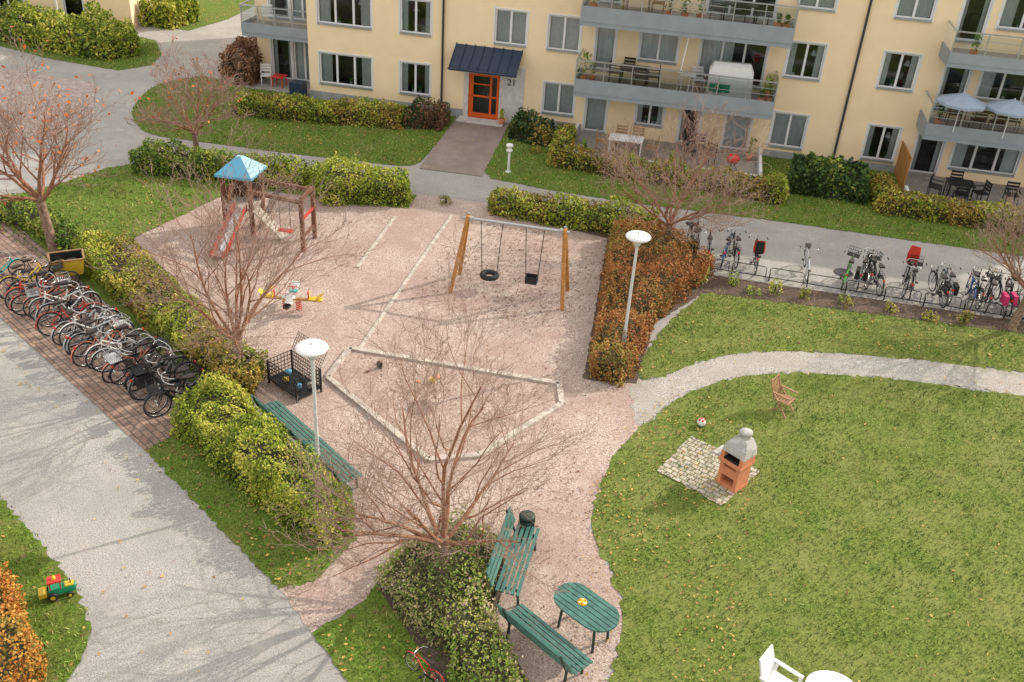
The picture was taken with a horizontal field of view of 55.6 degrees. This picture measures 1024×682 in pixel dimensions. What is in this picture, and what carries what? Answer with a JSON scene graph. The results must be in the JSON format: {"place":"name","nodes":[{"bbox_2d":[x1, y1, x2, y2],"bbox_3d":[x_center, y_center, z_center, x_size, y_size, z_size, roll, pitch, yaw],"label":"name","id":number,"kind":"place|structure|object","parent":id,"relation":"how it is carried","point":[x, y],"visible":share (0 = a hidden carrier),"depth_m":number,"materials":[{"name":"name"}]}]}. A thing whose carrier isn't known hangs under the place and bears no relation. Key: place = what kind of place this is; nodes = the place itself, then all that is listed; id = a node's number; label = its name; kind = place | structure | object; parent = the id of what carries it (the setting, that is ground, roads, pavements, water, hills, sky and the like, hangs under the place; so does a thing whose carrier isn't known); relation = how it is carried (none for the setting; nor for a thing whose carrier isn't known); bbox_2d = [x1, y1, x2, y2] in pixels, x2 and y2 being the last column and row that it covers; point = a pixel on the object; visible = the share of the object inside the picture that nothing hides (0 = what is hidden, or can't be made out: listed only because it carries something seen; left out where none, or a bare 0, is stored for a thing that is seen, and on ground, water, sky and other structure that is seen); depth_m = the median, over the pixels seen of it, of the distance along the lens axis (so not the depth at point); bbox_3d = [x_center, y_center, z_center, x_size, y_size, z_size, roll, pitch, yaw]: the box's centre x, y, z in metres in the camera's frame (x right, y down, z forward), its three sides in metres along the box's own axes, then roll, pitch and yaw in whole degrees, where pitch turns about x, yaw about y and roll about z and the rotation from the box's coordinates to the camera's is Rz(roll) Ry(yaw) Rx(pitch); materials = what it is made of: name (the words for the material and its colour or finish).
{"place":"outdoors","nodes":[
{"label":"outdoors","id":0,"kind":"place"},
{"bbox_2d":[0,500,91,681],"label":"lawn","id":1,"kind":"structure","parent":0,"point":[79,648],"depth_m":18.05,"materials":[{"name":"green plant"}]},
{"bbox_2d":[0,561,47,681],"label":"hedge","id":2,"kind":"object","parent":1,"relation":"on","point":[17,651],"visible":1,"depth_m":16.41,"materials":[{"name":"orange plant"}]},
{"bbox_2d":[38,574,76,601],"bbox_3d":[-8.492,4.557,18.084,0.640,0.497,0.328,-11,34,-23],"label":"toy tractor","id":3,"kind":"object","parent":1,"relation":"on","point":[56,587],"visible":1,"depth_m":18.04,"materials":[{"name":"green plastic"}]},
{"bbox_2d":[0,423,525,681],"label":"grass","id":4,"kind":"structure","parent":1,"relation":"on","point":[46,613],"depth_m":18.75,"materials":[{"name":"plant"}]},
{"bbox_2d":[0,69,94,151],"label":"paved plaza","id":5,"kind":"structure","parent":0,"point":[65,83],"depth_m":42.69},
{"bbox_2d":[0,0,151,28],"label":"yellow house","id":6,"kind":"structure","parent":0,"point":[122,9],"depth_m":52.16,"materials":[{"name":"beige paint"}]},
{"bbox_2d":[0,0,85,19],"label":"windows","id":7,"kind":"structure","parent":6,"relation":"in","point":[76,7],"depth_m":52.67,"materials":[{"name":"glass"}]},
{"bbox_2d":[0,37,161,69],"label":"lawn","id":8,"kind":"structure","parent":0,"point":[130,64],"depth_m":48.01,"materials":[{"name":"green plant"}]},
{"bbox_2d":[0,0,141,61],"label":"shrub","id":9,"kind":"object","parent":8,"relation":"on","point":[84,36],"visible":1,"depth_m":48.32,"materials":[{"name":"green plant"}]},
{"bbox_2d":[0,220,199,449],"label":"brick paving","id":10,"kind":"structure","parent":0,"point":[120,407],"depth_m":24.91,"materials":[{"name":"brick"}]},
{"bbox_2d":[5,270,67,311],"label":"bicycle","id":11,"kind":"object","parent":10,"relation":"on","point":[19,287],"visible":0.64,"depth_m":26.89,"materials":[{"name":"metal"}]},
{"bbox_2d":[6,257,70,303],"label":"bicycle","id":12,"kind":"object","parent":10,"relation":"on","point":[57,267],"visible":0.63,"depth_m":27.39,"materials":[{"name":"metal"}]},
{"bbox_2d":[9,272,78,315],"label":"bicycle","id":13,"kind":"object","parent":10,"relation":"on","point":[30,285],"visible":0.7,"depth_m":26.62,"materials":[{"name":"metal"}]},
{"bbox_2d":[11,248,84,284],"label":"cargo bicycle","id":14,"kind":"object","parent":10,"relation":"on","point":[73,261],"visible":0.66,"depth_m":28.25,"materials":[{"name":"yellow wood"}]},
{"bbox_2d":[23,277,92,317],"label":"bicycle","id":15,"kind":"object","parent":10,"relation":"on","point":[33,293],"visible":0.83,"depth_m":26.41,"materials":[{"name":"metal"}]},
{"bbox_2d":[28,280,95,321],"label":"bicycle","id":16,"kind":"object","parent":10,"relation":"on","point":[66,305],"visible":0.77,"depth_m":26.56,"materials":[{"name":"metal"}]},
{"bbox_2d":[35,281,101,326],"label":"bicycle","id":17,"kind":"object","parent":10,"relation":"on","point":[55,293],"visible":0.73,"depth_m":26.25,"materials":[{"name":"metal"}]},
{"bbox_2d":[35,291,106,335],"bbox_3d":[-11.815,-0.724,25.955,1.810,1.046,0.636,-16,30,-29],"label":"bicycle","id":18,"kind":"object","parent":10,"relation":"on","point":[59,302],"visible":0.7,"depth_m":25.79,"materials":[{"name":"metal"}]},
{"bbox_2d":[50,296,110,345],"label":"bicycle","id":19,"kind":"object","parent":10,"relation":"on","point":[69,311],"visible":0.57,"depth_m":25.41,"materials":[{"name":"metal"}]},
{"bbox_2d":[58,303,122,346],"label":"bicycle","id":20,"kind":"object","parent":10,"relation":"on","point":[74,323],"visible":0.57,"depth_m":25.51,"materials":[{"name":"metal"}]},
{"bbox_2d":[63,306,123,355],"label":"bicycle","id":21,"kind":"object","parent":10,"relation":"on","point":[81,320],"visible":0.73,"depth_m":25.13,"materials":[{"name":"metal"}]},
{"bbox_2d":[66,309,134,356],"bbox_3d":[-10.701,-0.203,25.215,1.810,1.046,0.636,-22,37,-36],"label":"bicycle","id":22,"kind":"object","parent":10,"relation":"on","point":[75,335],"visible":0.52,"depth_m":24.99,"materials":[{"name":"metal"}]},
{"bbox_2d":[70,313,135,366],"bbox_3d":[-10.490,0.011,24.884,0.636,1.046,1.810,26,38,33],"label":"bicycle","id":23,"kind":"object","parent":10,"relation":"on","point":[95,330],"visible":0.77,"depth_m":24.76,"materials":[{"name":"metal"}]},
{"bbox_2d":[85,323,149,369],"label":"bicycle","id":24,"kind":"object","parent":10,"relation":"on","point":[120,327],"visible":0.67,"depth_m":24.75,"materials":[{"name":"metal"}]},
{"bbox_2d":[91,328,160,372],"bbox_3d":[-9.785,0.206,24.643,1.810,1.046,0.636,-18,41,-32],"label":"bicycle","id":25,"kind":"object","parent":10,"relation":"on","point":[133,334],"visible":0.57,"depth_m":24.50,"materials":[{"name":"metal"}]},
{"bbox_2d":[101,338,165,382],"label":"bicycle","id":26,"kind":"object","parent":10,"relation":"on","point":[112,358],"visible":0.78,"depth_m":23.93,"materials":[{"name":"metal"}]},
{"bbox_2d":[108,329,171,384],"bbox_3d":[-9.305,0.445,24.302,0.636,1.046,1.810,29,39,29],"label":"bicycle","id":27,"kind":"object","parent":10,"relation":"on","point":[158,343],"visible":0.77,"depth_m":24.20,"materials":[{"name":"metal"}]},
{"bbox_2d":[127,346,190,399],"bbox_3d":[-8.677,0.769,23.836,0.636,1.046,1.810,21,35,31],"label":"bicycle","id":28,"kind":"object","parent":10,"relation":"on","point":[138,381],"visible":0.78,"depth_m":23.42,"materials":[{"name":"metal"}]},
{"bbox_2d":[129,353,200,399],"bbox_3d":[-8.495,0.813,23.790,1.810,1.046,0.636,-18,31,-32],"label":"bicycle","id":29,"kind":"object","parent":10,"relation":"on","point":[140,370],"visible":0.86,"depth_m":23.70,"materials":[{"name":"metal"}]},
{"bbox_2d":[144,365,206,413],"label":"bicycle","id":30,"kind":"object","parent":10,"relation":"on","point":[184,368],"visible":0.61,"depth_m":23.33,"materials":[{"name":"metal"}]},
{"bbox_2d":[143,370,216,416],"bbox_3d":[-7.916,1.226,23.166,1.810,1.046,0.636,-18,41,-32],"label":"bicycle","id":31,"kind":"object","parent":10,"relation":"on","point":[154,390],"visible":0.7,"depth_m":22.92,"materials":[{"name":"metal"}]},
{"bbox_2d":[176,0,253,30],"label":"lawn","id":32,"kind":"structure","parent":0,"point":[215,10],"depth_m":57.73,"materials":[{"name":"green plant"}]},
{"bbox_2d":[137,0,200,29],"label":"shrub","id":33,"kind":"object","parent":32,"relation":"on","point":[169,14],"visible":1,"depth_m":53.51,"materials":[{"name":"green plant"}]},
{"bbox_2d":[17,164,415,390],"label":"lawn","id":34,"kind":"structure","parent":0,"point":[84,215],"depth_m":33.46,"materials":[{"name":"green plant"}]},
{"bbox_2d":[0,191,90,250],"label":"shrub","id":35,"kind":"object","parent":34,"relation":"on","point":[24,214],"visible":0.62,"depth_m":31.11,"materials":[{"name":"green plant"}]},
{"bbox_2d":[0,26,133,250],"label":"tree","id":36,"kind":"object","parent":34,"relation":"on","point":[59,159],"visible":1,"depth_m":28.47,"materials":[{"name":"brown plant"}]},
{"bbox_2d":[71,229,269,394],"bbox_3d":[-9.622,-1.203,26.863,1.775,1.270,10.093,-22,40,-37],"label":"hedge","id":37,"kind":"object","parent":34,"relation":"on","point":[245,374],"visible":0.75,"depth_m":26.47,"materials":[{"name":"green plant"}]},
{"bbox_2d":[128,135,325,190],"bbox_3d":[-10.454,-6.567,35.594,7.197,1.383,1.561,8,31,7],"label":"hedge","id":38,"kind":"object","parent":34,"relation":"on","point":[210,162],"visible":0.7,"depth_m":35.50,"materials":[{"name":"green plant"}]},
{"bbox_2d":[310,152,412,207],"bbox_3d":[-5.372,-5.785,34.627,3.676,1.626,2.265,8,31,7],"label":"hedge","id":39,"kind":"object","parent":34,"relation":"on","point":[375,186],"visible":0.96,"depth_m":34.41,"materials":[{"name":"green plant"}]},
{"bbox_2d":[146,431,356,588],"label":"lawn","id":40,"kind":"structure","parent":0,"point":[204,480],"depth_m":20.33,"materials":[{"name":"green plant"}]},
{"bbox_2d":[168,370,356,551],"bbox_3d":[-5.479,2.286,21.187,1.849,1.639,6.019,-24,41,-38],"label":"hedge","id":41,"kind":"object","parent":40,"relation":"on","point":[234,432],"visible":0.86,"depth_m":21.03,"materials":[{"name":"green plant"}]},
{"bbox_2d":[251,394,362,491],"bbox_3d":[-4.704,2.271,21.967,0.716,0.932,3.600,-22,40,-36],"label":"park bench","id":42,"kind":"object","parent":40,"relation":"on","point":[283,416],"visible":0.54,"depth_m":22.07,"materials":[{"name":"green paint"}]},
{"bbox_2d":[295,338,327,464],"bbox_3d":[-4.134,1.614,20.425,0.660,3.705,0.660,8,31,7],"label":"street lamp","id":43,"kind":"object","parent":40,"relation":"on","point":[312,349],"visible":0.89,"depth_m":19.58,"materials":[{"name":"metal"}]},
{"bbox_2d":[131,77,455,165],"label":"lawn","id":44,"kind":"structure","parent":0,"point":[318,145],"depth_m":40.39,"materials":[{"name":"green plant"}]},
{"bbox_2d":[125,33,256,150],"bbox_3d":[-12.170,-8.825,35.548,4.688,5.119,4.809,-21,39,-35],"label":"tree","id":45,"kind":"object","parent":44,"relation":"on","point":[195,131],"visible":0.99,"depth_m":35.16,"materials":[{"name":"brown plant"}]},
{"bbox_2d":[228,91,407,129],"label":"hedge","id":46,"kind":"object","parent":44,"relation":"on","point":[279,106],"visible":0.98,"depth_m":41.67,"materials":[{"name":"green plant"}]},
{"bbox_2d":[404,95,451,131],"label":"shrub","id":47,"kind":"object","parent":44,"relation":"on","point":[427,118],"visible":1,"depth_m":41.74,"materials":[{"name":"brown plant"}]},
{"bbox_2d":[123,191,662,681],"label":"playground gravel","id":48,"kind":"structure","parent":0,"point":[409,235],"depth_m":26.85,"materials":[{"name":"gravel"}]},
{"bbox_2d":[209,155,316,259],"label":"play tower with slide","id":49,"kind":"structure","parent":48,"relation":"on","point":[239,163],"depth_m":31.21,"materials":[{"name":"brown wood"}]},
{"bbox_2d":[258,281,323,309],"bbox_3d":[-6.295,-1.189,27.711,1.648,0.672,1.211,-15,36,-29],"label":"spring rocker","id":50,"kind":"object","parent":48,"relation":"on","point":[287,303],"visible":0.88,"depth_m":27.64,"materials":[{"name":"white plastic"}]},
{"bbox_2d":[266,331,326,403],"bbox_3d":[-5.376,0.647,24.361,1.240,1.156,1.007,28,39,34],"label":"wire toy cart","id":51,"kind":"object","parent":48,"relation":"on","point":[296,384],"visible":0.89,"depth_m":24.37,"materials":[{"name":"black metal"}]},
{"bbox_2d":[227,202,625,681],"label":"fallen leaves","id":52,"kind":"object","parent":48,"relation":"on","point":[495,349],"visible":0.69,"depth_m":29.03,"materials":[{"name":"plant"}]},
{"bbox_2d":[325,346,564,462],"bbox_3d":[-1.877,1.655,24.138,6.198,0.100,4.294,8,31,7],"label":"sandbox border","id":53,"kind":"object","parent":48,"relation":"on","point":[330,379],"visible":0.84,"depth_m":24.45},
{"bbox_2d":[332,351,558,455],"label":"sandbox sand","id":54,"kind":"structure","parent":48,"relation":"on","point":[359,379],"depth_m":24.58,"materials":[{"name":"sand"}]},
{"bbox_2d":[449,212,569,310],"bbox_3d":[-0.014,-2.481,29.065,3.567,2.437,1.520,8,31,7],"label":"swing set","id":55,"kind":"object","parent":48,"relation":"on","point":[531,278],"visible":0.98,"depth_m":28.80,"materials":[{"name":"orange wood"}]},
{"bbox_2d":[485,506,539,605],"bbox_3d":[0.005,4.273,19.190,0.716,0.932,1.950,10,31,9],"label":"park bench","id":56,"kind":"object","parent":48,"relation":"on","point":[491,571],"visible":0.86,"depth_m":19.00,"materials":[{"name":"green paint"}]},
{"bbox_2d":[497,603,592,681],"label":"park bench","id":57,"kind":"object","parent":48,"relation":"on","point":[523,624],"visible":0.98,"depth_m":17.34,"materials":[{"name":"green paint"}]},
{"bbox_2d":[554,582,619,653],"bbox_3d":[1.342,5.180,18.017,1.350,0.747,0.762,29,39,35],"label":"garden table","id":58,"kind":"object","parent":48,"relation":"on","point":[586,607],"visible":0.97,"depth_m":17.81,"materials":[{"name":"green paint"}]},
{"bbox_2d":[312,525,528,681],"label":"lawn","id":59,"kind":"structure","parent":0,"point":[365,664],"depth_m":17.67,"materials":[{"name":"green plant"}]},
{"bbox_2d":[404,646,444,681],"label":"bicycle","id":60,"kind":"object","parent":59,"relation":"on","point":[431,663],"visible":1,"depth_m":16.93,"materials":[{"name":"metal"}]},
{"bbox_2d":[378,529,525,681],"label":"planting bed","id":61,"kind":"object","parent":59,"relation":"on","point":[438,665],"visible":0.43,"depth_m":17.83,"materials":[{"name":"soil"}]},
{"bbox_2d":[374,503,523,681],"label":"shrub","id":62,"kind":"object","parent":61,"relation":"on","point":[445,606],"visible":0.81,"depth_m":18.05,"materials":[{"name":"green plant"}]},
{"bbox_2d":[420,116,508,175],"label":"entrance path","id":63,"kind":"structure","parent":0,"point":[467,156],"depth_m":40.07,"materials":[{"name":"concrete"}]},
{"bbox_2d":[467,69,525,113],"bbox_3d":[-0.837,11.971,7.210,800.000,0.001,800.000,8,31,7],"label":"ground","id":64,"kind":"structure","parent":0,"point":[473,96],"depth_m":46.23,"materials":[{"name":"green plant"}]},
{"bbox_2d":[81,92,387,364],"bbox_3d":[-6.552,-2.151,23.065,6.067,7.237,6.507,8,31,7],"label":"tree","id":65,"kind":"object","parent":64,"relation":"on","point":[235,334],"visible":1,"depth_m":22.76,"materials":[{"name":"brown plant"}]},
{"bbox_2d":[359,215,452,347],"bbox_3d":[-3.125,-2.092,30.293,0.110,0.100,9.406,9,31,9],"label":"timber edging","id":66,"kind":"object","parent":64,"relation":"on","point":[395,296],"visible":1,"depth_m":29.57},
{"bbox_2d":[260,222,604,607],"bbox_3d":[-1.256,1.678,16.994,5.554,7.575,6.689,8,31,7],"label":"tree","id":67,"kind":"object","parent":64,"relation":"on","point":[442,539],"visible":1,"depth_m":16.88,"materials":[{"name":"brown plant"}]},
{"bbox_2d":[254,0,1023,186],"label":"walls","id":68,"kind":"structure","parent":64,"relation":"on","point":[385,44],"depth_m":40.63,"materials":[{"name":"beige paint"}]},
{"bbox_2d":[456,73,504,126],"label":"entrance door","id":69,"kind":"structure","parent":68,"relation":"attached to","point":[484,91],"depth_m":43.25,"materials":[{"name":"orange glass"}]},
{"bbox_2d":[448,42,522,77],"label":"entrance canopy","id":70,"kind":"object","parent":68,"relation":"attached to","point":[485,60],"visible":1,"depth_m":41.37,"materials":[{"name":"blue metal"}]},
{"bbox_2d":[239,0,1023,150],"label":"balconies","id":71,"kind":"structure","parent":68,"relation":"attached to","point":[676,23],"depth_m":38.31,"materials":[{"name":"metal"}]},
{"bbox_2d":[245,0,1023,214],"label":"balcony furniture","id":72,"kind":"object","parent":71,"relation":"on","point":[955,187],"visible":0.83,"depth_m":39.27,"materials":[{"name":"black metal"}]},
{"bbox_2d":[936,92,986,131],"bbox_3d":[17.176,-8.799,37.300,1.755,1.580,1.755,-3,32,-11],"label":"parasol","id":73,"kind":"object","parent":72,"relation":"in","point":[964,101],"visible":1,"depth_m":36.66,"materials":[{"name":"fabric"}]},
{"bbox_2d":[986,98,1023,138],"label":"parasol","id":74,"kind":"object","parent":72,"relation":"in","point":[1014,108],"visible":1,"depth_m":36.36,"materials":[{"name":"fabric"}]},
{"bbox_2d":[267,0,1023,177],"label":"windows","id":75,"kind":"structure","parent":68,"relation":"attached to","point":[899,70],"depth_m":40.89,"materials":[{"name":"glass"}]},
{"bbox_2d":[440,0,872,154],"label":"drainpipes","id":76,"kind":"object","parent":68,"relation":"attached to","point":[849,90],"visible":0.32,"depth_m":40.10,"materials":[{"name":"metal"}]},
{"bbox_2d":[965,188,1023,331],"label":"tree","id":77,"kind":"object","parent":64,"relation":"on","point":[1014,321],"visible":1,"depth_m":28.56,"materials":[{"name":"brown plant"}]},
{"bbox_2d":[0,7,1023,681],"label":"asphalt path","id":78,"kind":"structure","parent":0,"point":[60,483],"depth_m":21.25,"materials":[{"name":"asphalt"}]},
{"bbox_2d":[217,35,264,86],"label":"shrub","id":79,"kind":"object","parent":78,"relation":"on","point":[249,67],"visible":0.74,"depth_m":45.53,"materials":[{"name":"brown plant"}]},
{"bbox_2d":[0,0,1023,680],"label":"fallen leaves","id":80,"kind":"object","parent":78,"relation":"on","point":[402,206],"visible":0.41,"depth_m":28.85,"materials":[{"name":"plant"}]},
{"bbox_2d":[488,204,704,383],"bbox_3d":[3.376,-2.121,31.065,6.013,0.001,12.176,-5,32,-14],"label":"planting bed","id":81,"kind":"object","parent":78,"relation":"on","point":[698,291],"visible":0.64,"depth_m":29.02,"materials":[{"name":"soil"}]},
{"bbox_2d":[486,184,662,234],"bbox_3d":[2.165,-4.661,34.048,6.371,1.219,1.624,8,31,7],"label":"hedge","id":82,"kind":"object","parent":81,"relation":"on","point":[567,212],"visible":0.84,"depth_m":33.97,"materials":[{"name":"green plant"}]},
{"bbox_2d":[622,230,650,342],"bbox_3d":[3.131,-1.157,25.773,0.660,3.805,0.660,8,31,7],"label":"street lamp","id":83,"kind":"object","parent":81,"relation":"on","point":[637,237],"visible":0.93,"depth_m":25.02,"materials":[{"name":"metal"}]},
{"bbox_2d":[587,215,715,387],"bbox_3d":[4.349,-1.671,29.146,3.687,1.382,9.818,8,31,7],"label":"hedge","id":84,"kind":"object","parent":81,"relation":"on","point":[667,274],"visible":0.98,"depth_m":28.98,"materials":[{"name":"orange plant"}]},
{"bbox_2d":[589,78,780,248],"bbox_3d":[5.430,-4.958,30.547,6.303,5.763,7.123,8,31,7],"label":"tree","id":85,"kind":"object","parent":81,"relation":"on","point":[669,223],"visible":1,"depth_m":30.49,"materials":[{"name":"brown plant"}]},
{"bbox_2d":[693,274,1023,333],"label":"planting bed","id":86,"kind":"object","parent":78,"relation":"on","point":[828,299],"visible":0.84,"depth_m":30.31,"materials":[{"name":"soil"}]},
{"bbox_2d":[702,256,1022,318],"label":"bicycle rack","id":87,"kind":"object","parent":78,"relation":"on","point":[845,289],"visible":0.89,"depth_m":30.69,"materials":[{"name":"metal"}]},
{"bbox_2d":[901,245,922,297],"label":"bicycle","id":88,"kind":"object","parent":78,"relation":"on","point":[914,251],"visible":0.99,"depth_m":31.23,"materials":[{"name":"red metal"}]},
{"bbox_2d":[928,265,951,307],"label":"bicycle","id":89,"kind":"object","parent":78,"relation":"on","point":[943,276],"visible":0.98,"depth_m":30.61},
{"bbox_2d":[992,273,1018,316],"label":"bicycle","id":90,"kind":"object","parent":78,"relation":"on","point":[1006,298],"visible":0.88,"depth_m":29.96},
{"bbox_2d":[485,125,1023,255],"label":"lawn","id":91,"kind":"structure","parent":0,"point":[830,212],"depth_m":36.86,"materials":[{"name":"green plant"}]},
{"bbox_2d":[0,37,1023,378],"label":"grass","id":92,"kind":"structure","parent":91,"relation":"on","point":[112,63],"depth_m":37.71,"materials":[{"name":"plant"}]},
{"bbox_2d":[507,107,556,147],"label":"shrub","id":93,"kind":"object","parent":91,"relation":"on","point":[525,129],"visible":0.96,"depth_m":41.01,"materials":[{"name":"green plant"}]},
{"bbox_2d":[545,122,789,206],"bbox_3d":[5.543,-6.952,38.278,10.571,1.185,3.571,21,35,26],"label":"hedge","id":94,"kind":"object","parent":91,"relation":"on","point":[561,155],"visible":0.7,"depth_m":37.98,"materials":[{"name":"green plant"}]},
{"bbox_2d":[787,151,870,204],"bbox_3d":[12.484,-6.627,38.139,3.206,1.684,2.265,11,32,12],"label":"rhododendron bush","id":95,"kind":"object","parent":91,"relation":"on","point":[832,177],"visible":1,"depth_m":37.59,"materials":[{"name":"green plant"}]},
{"bbox_2d":[868,169,1023,235],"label":"hedge","id":96,"kind":"object","parent":91,"relation":"on","point":[887,201],"visible":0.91,"depth_m":36.34,"materials":[{"name":"green plant"}]},
{"bbox_2d":[589,290,1023,681],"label":"lawn","id":97,"kind":"structure","parent":0,"point":[644,668],"depth_m":20.77,"materials":[{"name":"green plant"}]},
{"bbox_2d":[657,436,759,504],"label":"patio paving","id":98,"kind":"structure","parent":97,"relation":"on","point":[673,470],"depth_m":22.62,"materials":[{"name":"stone"}]},
{"bbox_2d":[712,428,756,493],"bbox_3d":[5.010,2.598,21.958,0.567,1.458,0.828,-22,40,-36],"label":"barbecue grill","id":99,"kind":"object","parent":98,"relation":"on","point":[737,454],"visible":1,"depth_m":21.76,"materials":[{"name":"brick"}]},
{"bbox_2d":[759,644,803,681],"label":"white plastic chair","id":100,"kind":"object","parent":97,"relation":"on","point":[768,660],"visible":1,"depth_m":16.93,"materials":[{"name":"paint"}]},
{"bbox_2d":[769,374,798,417],"bbox_3d":[6.898,1.400,24.771,0.612,0.895,0.493,26,37,32],"label":"wooden chair","id":101,"kind":"object","parent":97,"relation":"on","point":[779,394],"visible":1,"depth_m":24.72,"materials":[{"name":"brown wood"}]},
{"bbox_2d":[573,276,1023,681],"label":"fallen leaves","id":102,"kind":"object","parent":97,"relation":"on","point":[721,657],"visible":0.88,"depth_m":21.25,"materials":[{"name":"plant"}]},
{"bbox_2d":[805,670,852,681],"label":"white garden table","id":103,"kind":"object","parent":97,"relation":"on","point":[824,676],"visible":1,"depth_m":16.74,"materials":[{"name":"paint"}]},
{"bbox_2d":[629,351,1023,424],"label":"gravel path","id":104,"kind":"structure","parent":0,"point":[698,374],"depth_m":26.82,"materials":[{"name":"gravel"}]},
{"bbox_2d":[637,292,1023,379],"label":"lawn","id":105,"kind":"structure","parent":0,"point":[706,347],"depth_m":28.46,"materials":[{"name":"green plant"}]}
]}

